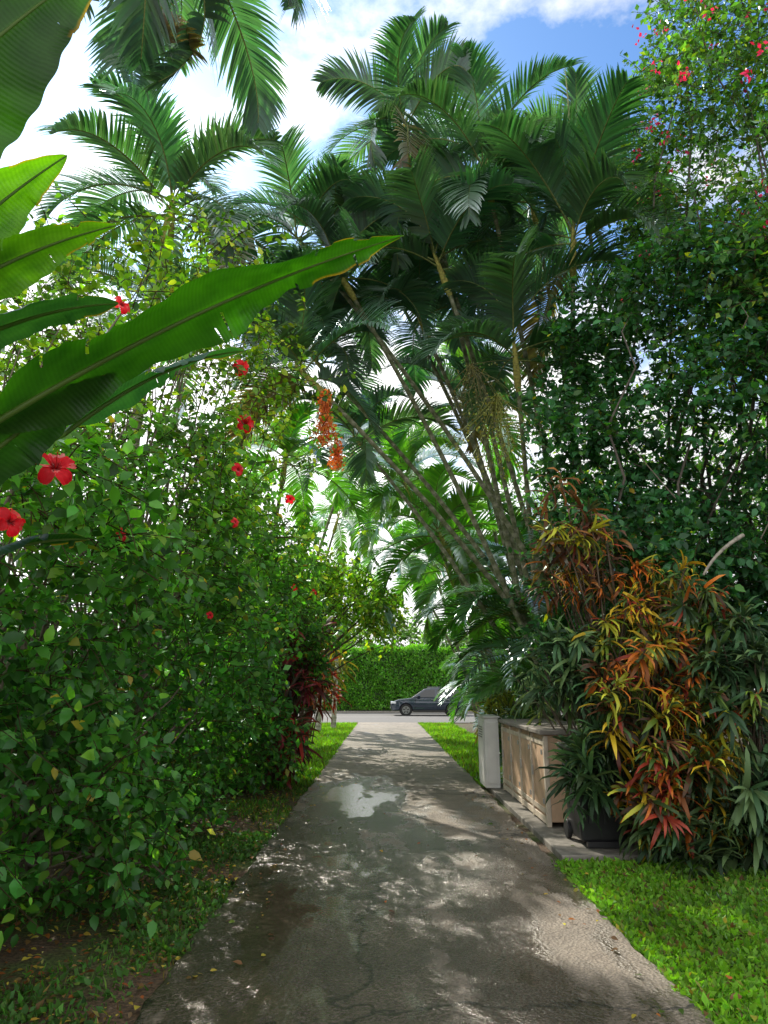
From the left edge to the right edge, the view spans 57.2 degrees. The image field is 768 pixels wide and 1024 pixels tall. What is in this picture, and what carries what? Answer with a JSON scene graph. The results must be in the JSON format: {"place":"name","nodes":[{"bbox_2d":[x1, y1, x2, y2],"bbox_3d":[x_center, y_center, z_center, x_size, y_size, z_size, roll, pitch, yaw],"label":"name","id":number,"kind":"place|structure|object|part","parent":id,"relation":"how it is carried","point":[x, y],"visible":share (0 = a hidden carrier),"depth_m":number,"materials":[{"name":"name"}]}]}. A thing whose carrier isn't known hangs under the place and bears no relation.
{"place":"outdoors","nodes":[
{"label":"outdoors","id":0,"kind":"place"},
{"bbox_2d":[0,690,767,1023],"bbox_3d":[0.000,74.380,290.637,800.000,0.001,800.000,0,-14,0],"label":"ground","id":1,"kind":"structure","parent":0,"point":[16,956],"depth_m":4.62,"materials":[{"name":"soil"}]},
{"bbox_2d":[0,359,160,655],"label":"leafy tree","id":2,"kind":"object","parent":1,"relation":"on","point":[18,562],"depth_m":13.99,"materials":[{"name":"green plant"}]},
{"bbox_2d":[47,199,265,427],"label":"palm tree","id":3,"kind":"object","parent":1,"relation":"on","point":[105,266],"visible":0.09,"depth_m":15.67,"materials":[{"name":"green plant"}]},
{"bbox_2d":[30,64,317,582],"bbox_3d":[-3.340,-1.199,10.980,4.820,10.966,4.196,6,-15,-21],"label":"palm tree","id":4,"kind":"object","parent":1,"relation":"on","point":[174,158],"visible":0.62,"depth_m":11.29,"materials":[{"name":"green plant"}]},
{"bbox_2d":[0,166,355,949],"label":"hibiscus shrub","id":5,"kind":"object","parent":1,"relation":"on","point":[116,744],"visible":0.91,"depth_m":5.93,"materials":[{"name":"green plant"}]},
{"bbox_2d":[0,721,357,1023],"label":"grass verge","id":6,"kind":"object","parent":1,"relation":"on","point":[331,737],"depth_m":5.26,"materials":[{"name":"green plant"}]},
{"bbox_2d":[0,0,403,555],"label":"banana plant","id":7,"kind":"object","parent":1,"relation":"on","point":[73,385],"visible":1,"depth_m":3.10,"materials":[{"name":"green plant"}]},
{"bbox_2d":[84,0,329,138],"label":"palm tree","id":8,"kind":"object","parent":1,"relation":"on","point":[139,37],"visible":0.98,"depth_m":7.82,"materials":[{"name":"green plant"}]},
{"bbox_2d":[116,465,317,686],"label":"leafy tree","id":9,"kind":"object","parent":1,"relation":"on","point":[211,551],"depth_m":18.37,"materials":[{"name":"green plant"}]},
{"bbox_2d":[223,604,343,791],"bbox_3d":[-1.842,3.170,12.402,2.163,3.546,2.979,0,-14,0],"label":"ti plant","id":10,"kind":"object","parent":1,"relation":"on","point":[303,690],"visible":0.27,"depth_m":11.80,"materials":[{"name":"red plant"}]},
{"bbox_2d":[196,400,382,756],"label":"palm tree","id":11,"kind":"object","parent":1,"relation":"on","point":[306,500],"visible":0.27,"depth_m":17.44,"materials":[{"name":"green plant"}]},
{"bbox_2d":[296,653,351,756],"bbox_3d":[-1.792,4.716,17.595,2.046,2.693,2.005,0,-14,0],"label":"ti plant","id":12,"kind":"object","parent":1,"relation":"on","point":[335,693],"visible":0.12,"depth_m":17.33,"materials":[{"name":"red plant"}]},
{"bbox_2d":[238,510,421,753],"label":"overhanging tree","id":13,"kind":"object","parent":1,"relation":"on","point":[362,616],"visible":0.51,"depth_m":18.08,"materials":[{"name":"green plant"}]},
{"bbox_2d":[282,480,379,575],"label":"palm tree","id":14,"kind":"object","parent":1,"relation":"on","point":[321,519],"visible":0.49,"depth_m":30.87,"materials":[{"name":"green plant"}]},
{"bbox_2d":[308,565,353,730],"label":"slender palm tree","id":15,"kind":"object","parent":1,"relation":"on","point":[318,725],"visible":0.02,"depth_m":27.32,"materials":[{"name":"green plant"}]},
{"bbox_2d":[306,627,361,744],"bbox_3d":[-1.827,4.998,21.503,2.322,4.045,2.189,0,-14,0],"label":"croton plant","id":16,"kind":"object","parent":1,"relation":"on","point":[339,679],"visible":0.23,"depth_m":21.20,"materials":[{"name":"red plant"}]},
{"bbox_2d":[308,621,378,647],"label":"leafy tree","id":17,"kind":"object","parent":1,"relation":"on","point":[363,642],"visible":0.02,"depth_m":64.55,"materials":[{"name":"green plant"}]},
{"bbox_2d":[274,405,420,560],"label":"palm tree","id":18,"kind":"object","parent":1,"relation":"on","point":[339,500],"visible":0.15,"depth_m":23.11,"materials":[{"name":"green plant"}]},
{"bbox_2d":[331,574,366,727],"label":"slender palm tree","id":19,"kind":"object","parent":1,"relation":"on","point":[334,718],"visible":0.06,"depth_m":29.34,"materials":[{"name":"brown plant"}]},
{"bbox_2d":[222,242,535,640],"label":"palm tree","id":20,"kind":"object","parent":1,"relation":"on","point":[292,314],"visible":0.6,"depth_m":12.06,"materials":[{"name":"green plant"}]},
{"bbox_2d":[309,389,342,448],"bbox_3d":[-0.876,-1.413,10.782,0.512,0.987,0.664,0,-14,0],"label":"palm flower cluster","id":21,"kind":"object","parent":20,"relation":"attached to","point":[324,407],"visible":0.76,"depth_m":10.63,"materials":[{"name":"orange plant"}]},
{"bbox_2d":[327,440,345,471],"bbox_3d":[-0.705,-0.829,10.515,0.298,0.518,0.308,0,-14,0],"label":"palm flower cluster","id":22,"kind":"object","parent":20,"relation":"attached to","point":[337,458],"visible":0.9,"depth_m":10.51,"materials":[{"name":"orange plant"}]},
{"bbox_2d":[0,777,762,1023],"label":"fallen leaves","id":23,"kind":"object","parent":1,"relation":"on","point":[141,985],"visible":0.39,"depth_m":4.84,"materials":[{"name":"brown plant"}]},
{"bbox_2d":[209,124,569,628],"bbox_3d":[0.011,-1.375,12.382,7.819,12.020,4.390,-6,-15,24],"label":"palm tree","id":24,"kind":"object","parent":1,"relation":"on","point":[291,171],"visible":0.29,"depth_m":13.38,"materials":[{"name":"green plant"}]},
{"bbox_2d":[232,149,562,720],"bbox_3d":[-0.007,-1.051,12.278,5.560,11.330,4.270,-7,-15,25],"label":"palm tree","id":25,"kind":"object","parent":1,"relation":"on","point":[341,225],"visible":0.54,"depth_m":13.22,"materials":[{"name":"green plant"}]},
{"bbox_2d":[224,285,585,707],"bbox_3d":[0.225,-0.087,13.057,7.150,9.855,3.802,-8,-16,29],"label":"palm tree","id":26,"kind":"object","parent":1,"relation":"on","point":[360,374],"visible":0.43,"depth_m":13.88,"materials":[{"name":"green plant"}]},
{"bbox_2d":[334,421,477,727],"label":"palm tree","id":27,"kind":"object","parent":1,"relation":"on","point":[393,505],"visible":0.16,"depth_m":24.98,"materials":[{"name":"green plant"}]},
{"bbox_2d":[319,404,500,692],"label":"palm tree","id":28,"kind":"object","parent":1,"relation":"on","point":[378,505],"visible":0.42,"depth_m":19.29,"materials":[{"name":"green plant"}]},
{"bbox_2d":[360,608,470,649],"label":"leafy tree","id":29,"kind":"object","parent":1,"relation":"on","point":[410,637],"visible":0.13,"depth_m":61.10,"materials":[{"name":"green plant"}]},
{"bbox_2d":[350,519,481,712],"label":"palm tree","id":30,"kind":"object","parent":1,"relation":"on","point":[391,533],"visible":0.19,"depth_m":29.81,"materials":[{"name":"green plant"}]},
{"bbox_2d":[291,372,550,716],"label":"palm tree","id":31,"kind":"object","parent":1,"relation":"on","point":[365,460],"visible":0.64,"depth_m":15.03,"materials":[{"name":"green plant"}]},
{"bbox_2d":[310,6,540,718],"bbox_3d":[0.266,-2.432,13.314,4.432,14.496,4.324,-7,-16,26],"label":"palm tree","id":32,"kind":"object","parent":1,"relation":"on","point":[396,50],"visible":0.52,"depth_m":13.84,"materials":[{"name":"green plant"}]},
{"bbox_2d":[292,711,561,712],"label":"kerb","id":33,"kind":"structure","parent":1,"relation":"on","point":[389,712],"depth_m":47.63,"materials":[{"name":"concrete"}]},
{"bbox_2d":[375,501,503,716],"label":"palm tree","id":34,"kind":"object","parent":1,"relation":"on","point":[419,572],"visible":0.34,"depth_m":21.48,"materials":[{"name":"green plant"}]},
{"bbox_2d":[392,500,487,699],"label":"palm tree","id":35,"kind":"object","parent":1,"relation":"on","point":[414,526],"visible":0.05,"depth_m":28.16,"materials":[{"name":"green plant"}]},
{"bbox_2d":[345,456,536,696],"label":"palm tree","id":36,"kind":"object","parent":1,"relation":"on","point":[437,479],"visible":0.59,"depth_m":17.42,"materials":[{"name":"green plant"}]},
{"bbox_2d":[314,227,569,709],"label":"palm tree","id":37,"kind":"object","parent":1,"relation":"on","point":[398,284],"visible":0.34,"depth_m":14.13,"materials":[{"name":"green plant"}]},
{"bbox_2d":[330,111,557,718],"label":"palm tree","id":38,"kind":"object","parent":1,"relation":"on","point":[399,259],"visible":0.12,"depth_m":13.27,"materials":[{"name":"green plant"}]},
{"bbox_2d":[312,228,583,723],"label":"palm tree","id":39,"kind":"object","parent":1,"relation":"on","point":[444,389],"depth_m":14.87,"materials":[{"name":"green plant"}]},
{"bbox_2d":[320,140,580,707],"bbox_3d":[1.016,-1.031,12.002,4.548,11.152,3.978,-4,-14,14],"label":"palm tree","id":40,"kind":"object","parent":1,"relation":"on","point":[410,185],"visible":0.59,"depth_m":12.60,"materials":[{"name":"green plant"}]},
{"bbox_2d":[374,338,547,706],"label":"palm tree","id":41,"kind":"object","parent":1,"relation":"on","point":[455,362],"visible":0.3,"depth_m":15.24,"materials":[{"name":"green plant"}]},
{"bbox_2d":[441,630,489,645],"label":"leafy tree","id":42,"kind":"object","parent":1,"relation":"on","point":[464,639],"visible":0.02,"depth_m":62.32,"materials":[{"name":"green plant"}]},
{"bbox_2d":[386,327,553,690],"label":"palm tree","id":43,"kind":"object","parent":1,"relation":"on","point":[411,453],"visible":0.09,"depth_m":18.75,"materials":[{"name":"green plant"}]},
{"bbox_2d":[428,579,528,691],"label":"areca palm","id":44,"kind":"object","parent":1,"relation":"on","point":[505,621],"visible":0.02,"depth_m":25.56,"materials":[{"name":"green plant"}]},
{"bbox_2d":[314,643,644,710],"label":"clipped hedge","id":45,"kind":"object","parent":1,"relation":"on","point":[384,681],"visible":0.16,"depth_m":51.60,"materials":[{"name":"green plant"}]},
{"bbox_2d":[437,606,522,724],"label":"areca palm","id":46,"kind":"object","parent":1,"relation":"on","point":[497,622],"visible":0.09,"depth_m":21.75,"materials":[{"name":"green plant"}]},
{"bbox_2d":[375,38,608,719],"bbox_3d":[1.917,-1.897,11.985,4.350,12.816,4.029,0,-14,0],"label":"palm tree","id":47,"kind":"object","parent":1,"relation":"on","point":[439,98],"visible":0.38,"depth_m":12.65,"materials":[{"name":"green plant"}]},
{"bbox_2d":[434,650,562,710],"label":"areca palm","id":48,"kind":"object","parent":1,"relation":"on","point":[445,666],"visible":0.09,"depth_m":27.83,"materials":[{"name":"green plant"}]},
{"bbox_2d":[410,578,590,684],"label":"areca palm","id":49,"kind":"object","parent":1,"relation":"on","point":[484,601],"visible":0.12,"depth_m":13.86,"materials":[{"name":"green plant"}]},
{"bbox_2d":[414,502,617,610],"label":"areca palm","id":50,"kind":"object","parent":1,"relation":"on","point":[497,550],"visible":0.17,"depth_m":14.72,"materials":[{"name":"green plant"}]},
{"bbox_2d":[469,657,570,755],"bbox_3d":[2.592,4.030,13.817,2.113,2.497,2.640,8,-16,-28],"label":"dracaena plant","id":51,"kind":"object","parent":1,"relation":"on","point":[508,700],"visible":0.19,"depth_m":13.78,"materials":[{"name":"green plant"}]},
{"bbox_2d":[409,223,639,718],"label":"palm tree","id":52,"kind":"object","parent":1,"relation":"on","point":[502,289],"visible":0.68,"depth_m":11.61,"materials":[{"name":"green plant"}]},
{"bbox_2d":[424,360,525,427],"bbox_3d":[1.387,-1.824,10.533,1.078,0.996,1.249,13,-19,-41],"label":"palm fruit cluster","id":53,"kind":"object","parent":52,"relation":"attached to","point":[472,367],"visible":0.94,"depth_m":10.56,"materials":[{"name":"green plant"}]},
{"bbox_2d":[443,391,551,478],"bbox_3d":[1.696,-1.141,10.125,1.694,1.306,1.469,0,-14,0],"label":"palm fruit cluster","id":54,"kind":"object","parent":52,"relation":"attached to","point":[498,408],"visible":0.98,"depth_m":10.21,"materials":[{"name":"green plant"}]},
{"bbox_2d":[420,549,653,652],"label":"areca palm","id":55,"kind":"object","parent":1,"relation":"on","point":[462,615],"visible":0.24,"depth_m":12.81,"materials":[{"name":"green plant"}]},
{"bbox_2d":[498,706,578,781],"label":"areca palm","id":56,"kind":"object","parent":1,"relation":"on","point":[500,742],"visible":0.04,"depth_m":12.39,"materials":[{"name":"green plant"}]},
{"bbox_2d":[464,437,615,699],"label":"leafy tree","id":57,"kind":"object","parent":1,"relation":"on","point":[540,493],"visible":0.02,"depth_m":26.91,"materials":[{"name":"green plant"}]},
{"bbox_2d":[445,96,640,553],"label":"palm tree","id":58,"kind":"object","parent":1,"relation":"on","point":[477,245],"visible":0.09,"depth_m":13.85,"materials":[{"name":"green plant"}]},
{"bbox_2d":[565,70,569,122],"bbox_3d":[3.427,-7.517,13.218,0.105,2.302,0.060,0,-14,0],"label":"palm spear","id":59,"kind":"object","parent":58,"relation":"attached to","point":[567,96],"visible":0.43,"depth_m":13.28,"materials":[{"name":"green plant"}]},
{"bbox_2d":[501,613,639,832],"bbox_3d":[2.132,2.503,8.277,1.630,2.478,3.406,0,-14,0],"label":"dracaena plant","id":60,"kind":"object","parent":1,"relation":"on","point":[563,664],"visible":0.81,"depth_m":7.51,"materials":[{"name":"green plant"}]},
{"bbox_2d":[455,621,698,737],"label":"areca palm","id":61,"kind":"object","parent":1,"relation":"on","point":[481,661],"visible":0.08,"depth_m":14.28,"materials":[{"name":"green plant"}]},
{"bbox_2d":[458,64,700,722],"bbox_3d":[3.273,-1.157,11.010,4.005,10.912,4.602,0,-14,0],"label":"palm tree","id":62,"kind":"object","parent":1,"relation":"on","point":[587,180],"visible":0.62,"depth_m":11.36,"materials":[{"name":"green plant"}]},
{"bbox_2d":[518,467,643,724],"bbox_3d":[2.311,1.579,8.104,1.754,4.174,1.103,5,-15,-20],"label":"ti plant","id":63,"kind":"object","parent":1,"relation":"on","point":[561,557],"visible":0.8,"depth_m":8.22,"materials":[{"name":"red plant"}]},
{"bbox_2d":[487,783,687,861],"bbox_3d":[2.370,4.053,9.501,1.260,0.085,5.400,0,-14,0],"label":"concrete pad","id":64,"kind":"object","parent":1,"relation":"on","point":[555,841],"visible":0.2,"depth_m":7.61,"materials":[{"name":"grey concrete"}]},
{"bbox_2d":[477,714,500,787],"bbox_3d":[1.778,4.035,11.953,0.283,1.130,0.810,0,-14,0],"label":"utility cabinet","id":65,"kind":"object","parent":64,"relation":"on","point":[489,754],"visible":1,"depth_m":11.63,"materials":[{"name":"white metal"}]},
{"bbox_3d":[1.651,4.051,11.954,0.013,0.960,0.640,0,-14,0],"label":"door","id":66,"kind":"part","parent":65,"relation":"part of","materials":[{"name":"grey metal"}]},
{"bbox_2d":[498,719,588,826],"bbox_3d":[2.335,3.545,9.911,0.930,1.090,3.250,0,-14,0],"label":"storage cabinet","id":67,"kind":"object","parent":64,"relation":"on","point":[524,755],"visible":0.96,"depth_m":9.21,"materials":[{"name":"paint"}]},
{"bbox_3d":[1.939,3.821,11.035,0.018,0.840,0.675,0,-14,0],"label":"door","id":68,"kind":"part","parent":67,"relation":"part of","materials":[{"name":"paint"}]},
{"bbox_3d":[1.939,3.633,10.283,0.018,0.840,0.675,0,-14,0],"label":"door","id":69,"kind":"part","parent":67,"relation":"part of","materials":[{"name":"paint"}]},
{"bbox_3d":[1.939,3.445,9.531,0.018,0.840,0.675,0,-14,0],"label":"door","id":70,"kind":"part","parent":67,"relation":"part of","materials":[{"name":"paint"}]},
{"bbox_3d":[1.939,3.257,8.780,0.018,0.840,0.675,0,-14,0],"label":"door","id":71,"kind":"part","parent":67,"relation":"part of","materials":[{"name":"paint"}]},
{"bbox_2d":[556,742,626,847],"bbox_3d":[2.255,3.014,7.578,0.610,0.990,0.726,0,-14,0],"label":"wheelie bin","id":72,"kind":"object","parent":64,"relation":"on","point":[591,835],"visible":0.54,"depth_m":7.24,"materials":[{"name":"black plastic"}]},
{"bbox_2d":[417,722,767,1023],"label":"lawn","id":73,"kind":"structure","parent":1,"relation":"on","point":[704,948],"depth_m":5.09,"materials":[{"name":"green plant"}]},
{"bbox_2d":[437,638,643,713],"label":"areca palm","id":74,"kind":"object","parent":73,"relation":"on","point":[452,690],"visible":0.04,"depth_m":17.54,"materials":[{"name":"green plant"}]},
{"bbox_2d":[442,566,666,724],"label":"areca palm","id":75,"kind":"object","parent":73,"relation":"on","point":[489,684],"visible":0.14,"depth_m":11.99,"materials":[{"name":"green plant"}]},
{"bbox_2d":[519,62,692,702],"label":"palm tree","id":76,"kind":"object","parent":1,"relation":"on","point":[577,83],"visible":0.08,"depth_m":15.07,"materials":[{"name":"green plant"}]},
{"bbox_2d":[448,529,766,689],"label":"areca palm","id":77,"kind":"object","parent":1,"relation":"on","point":[499,613],"visible":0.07,"depth_m":12.38,"materials":[{"name":"green plant"}]},
{"bbox_2d":[479,384,746,634],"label":"leafy tree","id":78,"kind":"object","parent":1,"relation":"on","point":[591,472],"visible":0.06,"depth_m":20.09,"materials":[{"name":"green plant"}]},
{"bbox_2d":[498,0,767,847],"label":"overgrown shrub","id":79,"kind":"object","parent":1,"relation":"on","point":[717,252],"visible":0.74,"depth_m":9.62,"materials":[{"name":"green plant"}]},
{"bbox_2d":[702,533,744,575],"bbox_3d":[3.479,0.428,7.199,0.604,0.476,0.058,5,-15,-20],"label":"dead branch","id":80,"kind":"object","parent":79,"relation":"attached to","point":[728,544],"visible":1,"depth_m":7.17,"materials":[{"name":"grey wood"}]},
{"bbox_2d":[517,512,767,863],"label":"croton plant","id":81,"kind":"object","parent":1,"relation":"on","point":[646,657],"visible":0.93,"depth_m":6.94,"materials":[{"name":"orange plant"}]},
{"bbox_2d":[570,595,767,881],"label":"dracaena plant","id":82,"kind":"object","parent":1,"relation":"on","point":[750,808],"visible":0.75,"depth_m":6.63,"materials":[{"name":"green plant"}]},
{"bbox_2d":[594,212,767,696],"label":"leafy tree","id":83,"kind":"object","parent":1,"relation":"on","point":[763,424],"visible":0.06,"depth_m":15.00,"materials":[{"name":"green plant"}]},
{"bbox_2d":[0,0,767,689],"label":"sky","id":84,"kind":"structure","parent":0,"point":[598,30],"materials":[{"name":"white"}]},
{"bbox_2d":[134,722,713,1023],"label":"driveway","id":85,"kind":"structure","parent":0,"point":[344,945],"depth_m":4.88,"materials":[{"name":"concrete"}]},
{"bbox_2d":[298,713,561,722],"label":"street","id":86,"kind":"structure","parent":0,"point":[397,717],"depth_m":40.18,"materials":[{"name":"grey asphalt"}]},
{"bbox_2d":[390,687,465,715],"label":"parked car","id":87,"kind":"object","parent":86,"relation":"on","point":[421,700],"visible":0.77,"depth_m":42.96,"materials":[{"name":"grey paint"}]},
{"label":"front window","id":88,"kind":"part","parent":87,"relation":"part of","materials":[{"name":"grey glass"}]},
{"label":"rear window","id":89,"kind":"part","parent":87,"relation":"part of","materials":[{"name":"grey glass"}]}
]}

